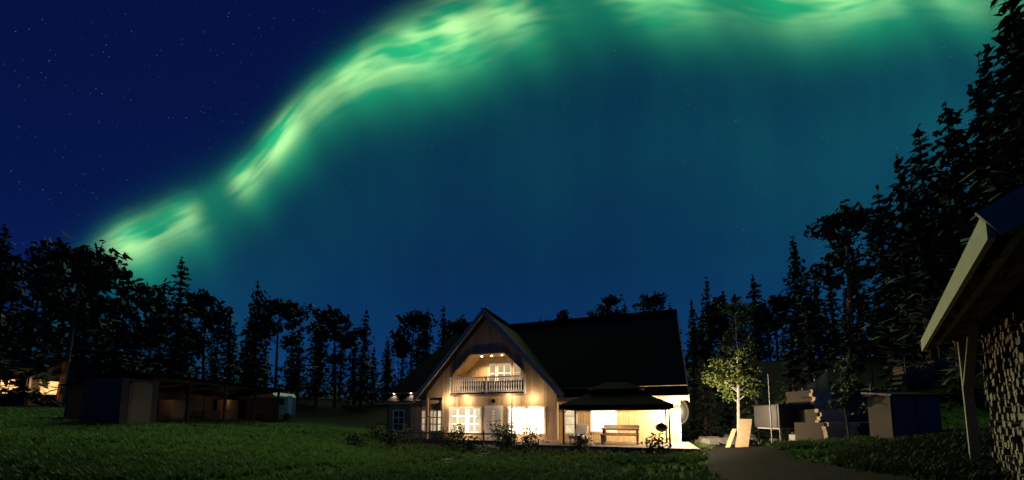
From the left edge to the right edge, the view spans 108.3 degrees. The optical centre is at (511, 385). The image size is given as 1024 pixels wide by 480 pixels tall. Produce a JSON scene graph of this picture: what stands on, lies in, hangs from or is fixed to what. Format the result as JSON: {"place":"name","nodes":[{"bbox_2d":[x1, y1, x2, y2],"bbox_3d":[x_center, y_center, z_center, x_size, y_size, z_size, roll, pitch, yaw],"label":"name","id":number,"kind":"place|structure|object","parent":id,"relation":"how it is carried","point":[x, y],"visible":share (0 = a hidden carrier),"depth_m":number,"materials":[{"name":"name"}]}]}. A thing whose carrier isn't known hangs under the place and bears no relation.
{"place":"outdoors","nodes":[
{"label":"outdoors","id":0,"kind":"place"},
{"bbox_2d":[368,444,498,479],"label":"stone path","id":1,"kind":"structure","parent":0,"point":[483,454],"depth_m":15.28,"materials":[{"name":"grey stone"}]},
{"bbox_2d":[0,356,990,479],"bbox_3d":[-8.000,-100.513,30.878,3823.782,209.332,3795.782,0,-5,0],"label":"ground","id":2,"kind":"structure","parent":0,"point":[344,415],"depth_m":27.95,"materials":[{"name":"green plant"}]},
{"bbox_2d":[0,224,26,358],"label":"spruce tree","id":3,"kind":"object","parent":2,"relation":"on","point":[3,302],"visible":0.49,"depth_m":35.11,"materials":[{"name":"green plant"}]},
{"bbox_2d":[0,246,28,332],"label":"pine tree","id":4,"kind":"object","parent":2,"relation":"on","point":[6,276],"visible":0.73,"depth_m":27.96,"materials":[{"name":"green plant"}]},
{"bbox_2d":[0,269,64,406],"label":"spruce tree","id":5,"kind":"object","parent":2,"relation":"on","point":[28,324],"visible":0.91,"depth_m":27.31,"materials":[{"name":"green plant"}]},
{"bbox_2d":[0,359,84,405],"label":"house","id":6,"kind":"structure","parent":2,"relation":"on","point":[55,368],"depth_m":28.49,"materials":[{"name":"brown wood"}]},
{"bbox_2d":[6,239,101,358],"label":"pine tree","id":7,"kind":"object","parent":2,"relation":"on","point":[50,327],"visible":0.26,"depth_m":41.17,"materials":[{"name":"green plant"}]},
{"bbox_2d":[0,231,137,406],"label":"pine tree","id":8,"kind":"object","parent":2,"relation":"on","point":[93,275],"visible":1,"depth_m":29.70,"materials":[{"name":"green plant"}]},
{"bbox_2d":[48,240,116,374],"bbox_3d":[-43.647,-6.766,37.609,6.264,17.531,5.462,-2,-5,25],"label":"spruce tree","id":9,"kind":"object","parent":2,"relation":"on","point":[82,341],"visible":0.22,"depth_m":37.55,"materials":[{"name":"green plant"}]},
{"bbox_2d":[87,280,146,371],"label":"spruce tree","id":10,"kind":"object","parent":2,"relation":"on","point":[120,327],"visible":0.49,"depth_m":43.26,"materials":[{"name":"green plant"}]},
{"bbox_2d":[75,370,168,424],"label":"shed","id":11,"kind":"structure","parent":2,"relation":"on","point":[123,396],"depth_m":17.19,"materials":[{"name":"brown wood"}]},
{"bbox_2d":[103,278,184,371],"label":"pine tree","id":12,"kind":"object","parent":2,"relation":"on","point":[140,301],"visible":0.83,"depth_m":44.12,"materials":[{"name":"green plant"}]},
{"bbox_2d":[136,303,176,373],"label":"tree","id":13,"kind":"object","parent":2,"relation":"on","point":[160,349],"visible":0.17,"depth_m":57.53,"materials":[{"name":"green plant"}]},
{"bbox_2d":[57,372,286,422],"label":"open shed","id":14,"kind":"structure","parent":2,"relation":"on","point":[180,397],"depth_m":26.55,"materials":[{"name":"brown wood"}]},
{"bbox_2d":[137,257,206,377],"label":"spruce tree","id":15,"kind":"object","parent":2,"relation":"on","point":[177,341],"visible":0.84,"depth_m":41.51,"materials":[{"name":"green plant"}]},
{"bbox_2d":[159,314,205,376],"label":"tree","id":16,"kind":"object","parent":2,"relation":"on","point":[184,360],"visible":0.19,"depth_m":57.62,"materials":[{"name":"green plant"}]},
{"bbox_2d":[170,287,237,378],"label":"pine tree","id":17,"kind":"object","parent":2,"relation":"on","point":[212,316],"visible":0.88,"depth_m":47.23,"materials":[{"name":"green plant"}]},
{"bbox_2d":[194,332,221,378],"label":"tree","id":18,"kind":"object","parent":2,"relation":"on","point":[208,354],"visible":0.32,"depth_m":80.46,"materials":[{"name":"green plant"}]},
{"bbox_2d":[201,326,227,380],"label":"tree","id":19,"kind":"object","parent":2,"relation":"on","point":[212,356],"visible":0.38,"depth_m":59.62,"materials":[{"name":"green plant"}]},
{"bbox_2d":[208,306,245,383],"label":"spruce tree","id":20,"kind":"object","parent":2,"relation":"on","point":[229,355],"visible":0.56,"depth_m":50.17,"materials":[{"name":"green plant"}]},
{"bbox_2d":[222,311,261,384],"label":"tree","id":21,"kind":"object","parent":2,"relation":"on","point":[246,340],"visible":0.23,"depth_m":55.01,"materials":[{"name":"green plant"}]},
{"bbox_2d":[229,281,282,397],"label":"spruce tree","id":22,"kind":"object","parent":2,"relation":"on","point":[252,377],"visible":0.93,"depth_m":47.31,"materials":[{"name":"green plant"}]},
{"bbox_2d":[256,338,273,386],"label":"tree","id":23,"kind":"object","parent":2,"relation":"on","point":[263,371],"visible":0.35,"depth_m":57.10,"materials":[{"name":"green plant"}]},
{"bbox_2d":[251,393,295,419],"bbox_3d":[-21.200,1.852,32.356,2.220,2.400,4.412,0,-5,0],"label":"caravan","id":24,"kind":"object","parent":2,"relation":"on","point":[287,406],"visible":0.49,"depth_m":32.98,"materials":[{"name":"white metal"}]},
{"bbox_2d":[246,290,311,387],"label":"pine tree","id":25,"kind":"object","parent":2,"relation":"on","point":[288,310],"visible":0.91,"depth_m":50.04,"materials":[{"name":"green plant"}]},
{"bbox_2d":[273,322,304,394],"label":"tree","id":26,"kind":"object","parent":2,"relation":"on","point":[289,372],"visible":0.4,"depth_m":60.34,"materials":[{"name":"green plant"}]},
{"bbox_2d":[282,327,311,401],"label":"spruce tree","id":27,"kind":"object","parent":2,"relation":"on","point":[298,366],"visible":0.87,"depth_m":53.98,"materials":[{"name":"green plant"}]},
{"bbox_2d":[294,307,329,397],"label":"tree","id":28,"kind":"object","parent":2,"relation":"on","point":[314,363],"visible":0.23,"depth_m":61.22,"materials":[{"name":"green plant"}]},
{"bbox_2d":[299,322,336,404],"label":"spruce tree","id":29,"kind":"object","parent":2,"relation":"on","point":[316,390],"visible":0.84,"depth_m":52.04,"materials":[{"name":"green plant"}]},
{"bbox_2d":[322,347,342,395],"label":"tree","id":30,"kind":"object","parent":2,"relation":"on","point":[331,379],"visible":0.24,"depth_m":78.94,"materials":[{"name":"green plant"}]},
{"bbox_2d":[300,303,371,406],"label":"pine tree","id":31,"kind":"object","parent":2,"relation":"on","point":[332,320],"visible":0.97,"depth_m":51.95,"materials":[{"name":"green plant"}]},
{"bbox_2d":[325,326,351,398],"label":"tree","id":32,"kind":"object","parent":2,"relation":"on","point":[340,382],"visible":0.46,"depth_m":61.40,"materials":[{"name":"green plant"}]},
{"bbox_2d":[340,340,366,403],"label":"spruce tree","id":33,"kind":"object","parent":2,"relation":"on","point":[350,355],"visible":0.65,"depth_m":56.15,"materials":[{"name":"green plant"}]},
{"bbox_2d":[341,432,372,446],"bbox_3d":[-7.951,2.776,18.767,1.441,0.763,1.230,-1,-5,12],"label":"shrub","id":34,"kind":"object","parent":2,"relation":"on","point":[354,438],"visible":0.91,"depth_m":18.71,"materials":[{"name":"green plant"}]},
{"bbox_2d":[338,309,381,407],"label":"tree","id":35,"kind":"object","parent":2,"relation":"on","point":[359,396],"visible":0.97,"depth_m":53.00,"materials":[{"name":"green plant"}]},
{"bbox_2d":[357,348,385,404],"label":"spruce tree","id":36,"kind":"object","parent":2,"relation":"on","point":[373,386],"visible":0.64,"depth_m":58.28,"materials":[{"name":"green plant"}]},
{"bbox_2d":[366,425,386,440],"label":"shrub","id":37,"kind":"object","parent":2,"relation":"on","point":[377,434],"visible":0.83,"depth_m":23.31,"materials":[{"name":"green plant"}]},
{"bbox_2d":[373,336,396,402],"bbox_3d":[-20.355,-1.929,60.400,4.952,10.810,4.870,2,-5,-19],"label":"spruce tree","id":38,"kind":"object","parent":2,"relation":"on","point":[387,377],"visible":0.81,"depth_m":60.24,"materials":[{"name":"green plant"}]},
{"bbox_2d":[380,430,406,447],"bbox_3d":[-6.073,2.735,18.817,1.244,0.945,1.594,0,-5,0],"label":"shrub","id":39,"kind":"object","parent":2,"relation":"on","point":[395,440],"visible":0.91,"depth_m":18.71,"materials":[{"name":"green plant"}]},
{"bbox_2d":[392,357,408,383],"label":"tree","id":40,"kind":"object","parent":2,"relation":"on","point":[401,372],"visible":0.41,"depth_m":76.94,"materials":[{"name":"green plant"}]},
{"bbox_2d":[395,424,417,443],"bbox_3d":[-6.123,2.824,21.408,1.205,1.221,1.394,-4,-7,41],"label":"shrub","id":41,"kind":"object","parent":2,"relation":"on","point":[404,434],"visible":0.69,"depth_m":21.39,"materials":[{"name":"green plant"}]},
{"bbox_2d":[389,309,437,373],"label":"pine tree","id":42,"kind":"object","parent":2,"relation":"on","point":[402,346],"visible":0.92,"depth_m":51.76,"materials":[{"name":"green plant"}]},
{"bbox_2d":[412,308,434,366],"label":"spruce tree","id":43,"kind":"object","parent":2,"relation":"on","point":[426,354],"visible":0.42,"depth_m":50.55,"materials":[{"name":"green plant"}]},
{"bbox_2d":[435,306,450,348],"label":"spruce tree","id":44,"kind":"object","parent":2,"relation":"on","point":[443,324],"visible":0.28,"depth_m":50.98,"materials":[{"name":"green plant"}]},
{"bbox_2d":[436,431,464,448],"bbox_3d":[-3.119,2.672,17.917,1.451,0.915,1.142,-4,-6,39],"label":"shrub","id":45,"kind":"object","parent":2,"relation":"on","point":[448,437],"visible":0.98,"depth_m":17.80,"materials":[{"name":"green plant"}]},
{"bbox_2d":[394,429,515,447],"bbox_3d":[-3.154,2.784,18.914,7.100,0.950,0.240,-2,-5,21],"label":"garden fence","id":46,"kind":"object","parent":2,"relation":"on","point":[483,434],"visible":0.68,"depth_m":18.76,"materials":[{"name":"brown wood"}]},
{"bbox_2d":[440,315,471,338],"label":"pine tree","id":47,"kind":"object","parent":2,"relation":"on","point":[455,326],"visible":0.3,"depth_m":55.87,"materials":[{"name":"green plant"}]},
{"bbox_2d":[455,435,486,451],"bbox_3d":[-1.966,2.609,16.232,1.235,0.804,1.460,-4,-6,39],"label":"shrub","id":48,"kind":"object","parent":2,"relation":"on","point":[469,445],"visible":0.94,"depth_m":16.13,"materials":[{"name":"green plant"}]},
{"bbox_2d":[487,420,504,444],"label":"shrub","id":49,"kind":"object","parent":2,"relation":"on","point":[496,430],"visible":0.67,"depth_m":20.53,"materials":[{"name":"green plant"}]},
{"bbox_2d":[497,429,516,449],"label":"shrub","id":50,"kind":"object","parent":2,"relation":"on","point":[507,439],"visible":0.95,"depth_m":17.27,"materials":[{"name":"green plant"}]},
{"bbox_2d":[0,375,1016,479],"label":"grass tufts","id":51,"kind":"object","parent":2,"relation":"on","point":[943,454],"visible":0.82,"depth_m":11.15,"materials":[{"name":"green plant"}]},
{"bbox_2d":[517,427,548,450],"bbox_3d":[0.935,2.454,16.648,1.260,1.126,1.349,2,-5,-22],"label":"shrub","id":52,"kind":"object","parent":2,"relation":"on","point":[526,438],"visible":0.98,"depth_m":16.59,"materials":[{"name":"green plant"}]},
{"bbox_2d":[376,308,700,453],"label":"house","id":53,"kind":"structure","parent":2,"relation":"on","point":[478,369],"depth_m":22.91,"materials":[{"name":"brown wood"}]},
{"bbox_2d":[570,424,588,444],"bbox_3d":[3.370,2.432,18.445,0.650,0.930,1.880,-2,-5,20],"label":"chair","id":54,"kind":"object","parent":53,"relation":"on","point":[582,428],"visible":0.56,"depth_m":18.91,"materials":[{"name":"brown wood"}]},
{"bbox_2d":[559,382,673,446],"bbox_3d":[5.224,1.369,18.513,5.060,3.060,3.460,-2,-5,20],"label":"gazebo","id":55,"kind":"object","parent":53,"relation":"on","point":[623,396],"visible":0.95,"depth_m":17.60,"materials":[{"name":"metal"}]},
{"bbox_2d":[600,425,639,444],"bbox_3d":[5.465,2.464,18.644,1.800,0.900,2.030,-2,-5,20],"label":"bench","id":56,"kind":"object","parent":53,"relation":"on","point":[636,428],"visible":0.97,"depth_m":19.12,"materials":[{"name":"brown wood"}]},
{"bbox_2d":[545,309,571,320],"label":"pine tree","id":57,"kind":"object","parent":2,"relation":"on","point":[561,314],"visible":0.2,"depth_m":80.21,"materials":[{"name":"green plant"}]},
{"bbox_2d":[564,434,594,452],"bbox_3d":[3.006,2.510,15.999,1.313,0.882,1.265,4,-7,-40],"label":"shrub","id":58,"kind":"object","parent":2,"relation":"on","point":[580,447],"visible":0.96,"depth_m":15.90,"materials":[{"name":"green plant"}]},
{"bbox_2d":[586,294,623,316],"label":"pine tree","id":59,"kind":"object","parent":2,"relation":"on","point":[609,301],"visible":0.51,"depth_m":76.19,"materials":[{"name":"green plant"}]},
{"bbox_2d":[632,291,667,311],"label":"pine tree","id":60,"kind":"object","parent":2,"relation":"on","point":[655,299],"visible":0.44,"depth_m":75.97,"materials":[{"name":"green plant"}]},
{"bbox_2d":[637,432,676,454],"bbox_3d":[5.894,2.378,14.909,1.261,1.011,1.352,3,-6,-34],"label":"shrub","id":61,"kind":"object","parent":2,"relation":"on","point":[658,442],"visible":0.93,"depth_m":14.93,"materials":[{"name":"green plant"}]},
{"bbox_2d":[684,300,707,363],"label":"spruce tree","id":62,"kind":"object","parent":2,"relation":"on","point":[696,346],"visible":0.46,"depth_m":61.18,"materials":[{"name":"green plant"}]},
{"bbox_2d":[680,319,721,437],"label":"spruce tree","id":63,"kind":"object","parent":2,"relation":"on","point":[688,414],"visible":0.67,"depth_m":27.50,"materials":[{"name":"green plant"}]},
{"bbox_2d":[689,356,726,437],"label":"spruce tree","id":64,"kind":"object","parent":2,"relation":"on","point":[702,406],"visible":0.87,"depth_m":23.76,"materials":[{"name":"green plant"}]},
{"bbox_2d":[691,277,732,364],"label":"spruce tree","id":65,"kind":"object","parent":2,"relation":"on","point":[709,350],"visible":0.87,"depth_m":48.44,"materials":[{"name":"green plant"}]},
{"bbox_2d":[699,295,738,357],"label":"pine tree","id":66,"kind":"object","parent":2,"relation":"on","point":[720,300],"visible":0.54,"depth_m":50.50,"materials":[{"name":"green plant"}]},
{"bbox_2d":[699,299,764,431],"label":"birch","id":67,"kind":"object","parent":2,"relation":"on","point":[713,378],"visible":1,"depth_m":19.73,"materials":[{"name":"green plant"}]},
{"bbox_2d":[695,434,778,444],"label":"bank rocks","id":68,"kind":"object","parent":2,"relation":"on","point":[716,440],"visible":0.37,"depth_m":20.70,"materials":[{"name":"grey stone"}]},
{"bbox_2d":[707,294,768,435],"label":"spruce tree","id":69,"kind":"object","parent":2,"relation":"on","point":[729,417],"visible":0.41,"depth_m":26.03,"materials":[{"name":"green plant"}]},
{"bbox_2d":[726,419,751,446],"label":"leaning planks","id":70,"kind":"object","parent":2,"relation":"on","point":[743,433],"visible":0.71,"depth_m":18.26,"materials":[{"name":"brown wood"}]},
{"bbox_2d":[741,373,777,439],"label":"spruce tree","id":71,"kind":"object","parent":2,"relation":"on","point":[757,400],"visible":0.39,"depth_m":21.87,"materials":[{"name":"green plant"}]},
{"bbox_2d":[740,274,779,360],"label":"spruce tree","id":72,"kind":"object","parent":2,"relation":"on","point":[759,331],"visible":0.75,"depth_m":44.64,"materials":[{"name":"green plant"}]},
{"bbox_2d":[760,303,783,360],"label":"tree","id":73,"kind":"object","parent":2,"relation":"on","point":[771,354],"visible":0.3,"depth_m":65.02,"materials":[{"name":"green plant"}]},
{"bbox_2d":[756,293,795,359],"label":"pine tree","id":74,"kind":"object","parent":2,"relation":"on","point":[772,301],"visible":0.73,"depth_m":45.95,"materials":[{"name":"green plant"}]},
{"bbox_2d":[752,374,808,443],"bbox_3d":[12.810,1.211,17.285,1.979,3.400,2.350,0,-5,0],"label":"panel and pole","id":75,"kind":"object","parent":2,"relation":"on","point":[780,417],"visible":0.66,"depth_m":16.85,"materials":[{"name":"paint"}]},
{"bbox_2d":[775,315,810,403],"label":"spruce tree","id":76,"kind":"object","parent":2,"relation":"on","point":[792,354],"visible":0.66,"depth_m":21.59,"materials":[{"name":"green plant"}]},
{"bbox_2d":[776,269,832,399],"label":"spruce tree","id":77,"kind":"object","parent":2,"relation":"on","point":[805,307],"visible":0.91,"depth_m":23.70,"materials":[{"name":"green plant"}]},
{"bbox_2d":[776,236,833,354],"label":"spruce tree","id":78,"kind":"object","parent":2,"relation":"on","point":[796,274],"visible":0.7,"depth_m":41.21,"materials":[{"name":"green plant"}]},
{"bbox_2d":[797,280,845,357],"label":"spruce tree","id":79,"kind":"object","parent":2,"relation":"on","point":[821,320],"visible":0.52,"depth_m":40.44,"materials":[{"name":"green plant"}]},
{"bbox_2d":[785,390,869,440],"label":"timber terraces","id":80,"kind":"object","parent":2,"relation":"on","point":[816,421],"visible":0.46,"depth_m":15.51,"materials":[{"name":"brown wood"}]},
{"bbox_2d":[822,285,847,357],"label":"spruce tree","id":81,"kind":"object","parent":2,"relation":"on","point":[831,303],"visible":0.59,"depth_m":44.85,"materials":[{"name":"green plant"}]},
{"bbox_2d":[820,353,867,437],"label":"young tree","id":82,"kind":"object","parent":2,"relation":"on","point":[846,392],"visible":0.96,"depth_m":13.56,"materials":[{"name":"green plant"}]},
{"bbox_2d":[801,353,893,390],"bbox_3d":[17.538,0.468,19.723,9.092,4.923,1.624,3,-6,-28],"label":"screen and stair","id":83,"kind":"object","parent":2,"relation":"on","point":[821,382],"visible":0.25,"depth_m":18.58,"materials":[{"name":"brown wood"}]},
{"bbox_2d":[801,199,894,356],"bbox_3d":[33.978,-10.271,36.595,6.899,15.561,7.927,2,-5,-17],"label":"pine tree","id":84,"kind":"object","parent":2,"relation":"on","point":[852,219],"visible":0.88,"depth_m":36.60,"materials":[{"name":"green plant"}]},
{"bbox_2d":[831,301,873,389],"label":"spruce tree","id":85,"kind":"object","parent":2,"relation":"on","point":[850,347],"visible":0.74,"depth_m":20.17,"materials":[{"name":"green plant"}]},
{"bbox_2d":[830,248,886,358],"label":"spruce tree","id":86,"kind":"object","parent":2,"relation":"on","point":[858,297],"visible":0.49,"depth_m":36.74,"materials":[{"name":"green plant"}]},
{"bbox_2d":[851,184,899,362],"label":"spruce tree","id":87,"kind":"object","parent":2,"relation":"on","point":[880,243],"visible":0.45,"depth_m":33.10,"materials":[{"name":"green plant"}]},
{"bbox_2d":[861,392,946,439],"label":"shed","id":88,"kind":"structure","parent":2,"relation":"on","point":[894,414],"depth_m":11.99,"materials":[{"name":"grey wood"}]},
{"bbox_2d":[873,230,938,385],"bbox_3d":[22.522,-4.162,20.981,3.330,9.647,3.416,-4,-6,38],"label":"spruce tree","id":89,"kind":"object","parent":2,"relation":"on","point":[901,269],"visible":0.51,"depth_m":21.11,"materials":[{"name":"green plant"}]},
{"bbox_2d":[860,153,953,356],"bbox_3d":[28.488,-8.980,26.591,6.022,16.820,5.253,2,-5,-20],"label":"spruce tree","id":90,"kind":"object","parent":2,"relation":"on","point":[902,217],"visible":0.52,"depth_m":26.99,"materials":[{"name":"green plant"}]},
{"bbox_2d":[882,178,945,361],"bbox_3d":[33.825,-9.751,30.945,6.051,16.443,5.832,-2,-6,26],"label":"spruce tree","id":91,"kind":"object","parent":2,"relation":"on","point":[887,332],"visible":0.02,"depth_m":31.30,"materials":[{"name":"green plant"}]},
{"bbox_2d":[868,123,960,366],"bbox_3d":[32.903,-10.864,29.322,7.033,20.662,7.500,0,-5,0],"label":"spruce tree","id":92,"kind":"object","parent":2,"relation":"on","point":[923,173],"visible":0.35,"depth_m":29.43,"materials":[{"name":"green plant"}]},
{"bbox_2d":[861,346,983,396],"bbox_3d":[19.449,-0.129,17.128,7.722,4.091,0.780,1,-5,-8],"label":"firewood row","id":93,"kind":"object","parent":2,"relation":"on","point":[907,376],"visible":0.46,"depth_m":16.91,"materials":[{"name":"wood"}]},
{"bbox_2d":[892,241,955,382],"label":"spruce tree","id":94,"kind":"object","parent":2,"relation":"on","point":[924,305],"visible":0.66,"depth_m":17.98,"materials":[{"name":"green plant"}]},
{"bbox_2d":[879,101,992,373],"bbox_3d":[30.250,-9.884,24.915,7.771,19.774,8.764,0,-5,0],"label":"spruce tree","id":95,"kind":"object","parent":2,"relation":"on","point":[952,137],"visible":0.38,"depth_m":25.25,"materials":[{"name":"green plant"}]},
{"bbox_2d":[928,158,955,281],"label":"spruce tree","id":96,"kind":"object","parent":2,"relation":"on","point":[942,210],"visible":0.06,"depth_m":30.01,"materials":[{"name":"green plant"}]},
{"bbox_2d":[939,188,971,294],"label":"spruce tree","id":97,"kind":"object","parent":2,"relation":"on","point":[953,228],"visible":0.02,"depth_m":28.53,"materials":[{"name":"green plant"}]},
{"bbox_2d":[931,340,985,407],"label":"spruce tree","id":98,"kind":"object","parent":2,"relation":"on","point":[956,382],"visible":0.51,"depth_m":14.89,"materials":[{"name":"green plant"}]},
{"bbox_2d":[917,184,1023,479],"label":"woodshed","id":99,"kind":"object","parent":2,"relation":"on","point":[983,293],"visible":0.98,"depth_m":4.51,"materials":[{"name":"brown wood"}]},
{"bbox_2d":[924,51,1021,359],"bbox_3d":[29.271,-10.734,23.326,6.658,21.145,6.573,2,-5,-24],"label":"spruce tree","id":100,"kind":"object","parent":2,"relation":"on","point":[978,100],"visible":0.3,"depth_m":23.50,"materials":[{"name":"green plant"}]},
{"bbox_2d":[936,35,1023,360],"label":"spruce tree","id":101,"kind":"object","parent":2,"relation":"on","point":[964,219],"visible":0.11,"depth_m":22.35,"materials":[{"name":"green plant"}]},
{"bbox_2d":[943,0,1023,353],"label":"spruce tree","id":102,"kind":"object","parent":2,"relation":"on","point":[1012,22],"visible":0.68,"depth_m":19.67,"materials":[{"name":"green plant"}]},
{"bbox_2d":[985,53,1023,194],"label":"spruce tree","id":103,"kind":"object","parent":2,"relation":"on","point":[1012,185],"visible":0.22,"depth_m":18.96,"materials":[{"name":"green plant"}]},
{"bbox_2d":[995,43,1023,185],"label":"spruce tree","id":104,"kind":"object","parent":2,"relation":"on","point":[1012,164],"visible":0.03,"depth_m":21.19,"materials":[{"name":"green plant"}]},
{"bbox_2d":[0,0,1023,396],"label":"sky","id":105,"kind":"structure","parent":0,"point":[521,161],"materials":[{"name":"blue"}]},
{"bbox_2d":[704,443,934,479],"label":"driveway","id":106,"kind":"structure","parent":0,"point":[756,461],"depth_m":9.98,"materials":[{"name":"grey asphalt"}]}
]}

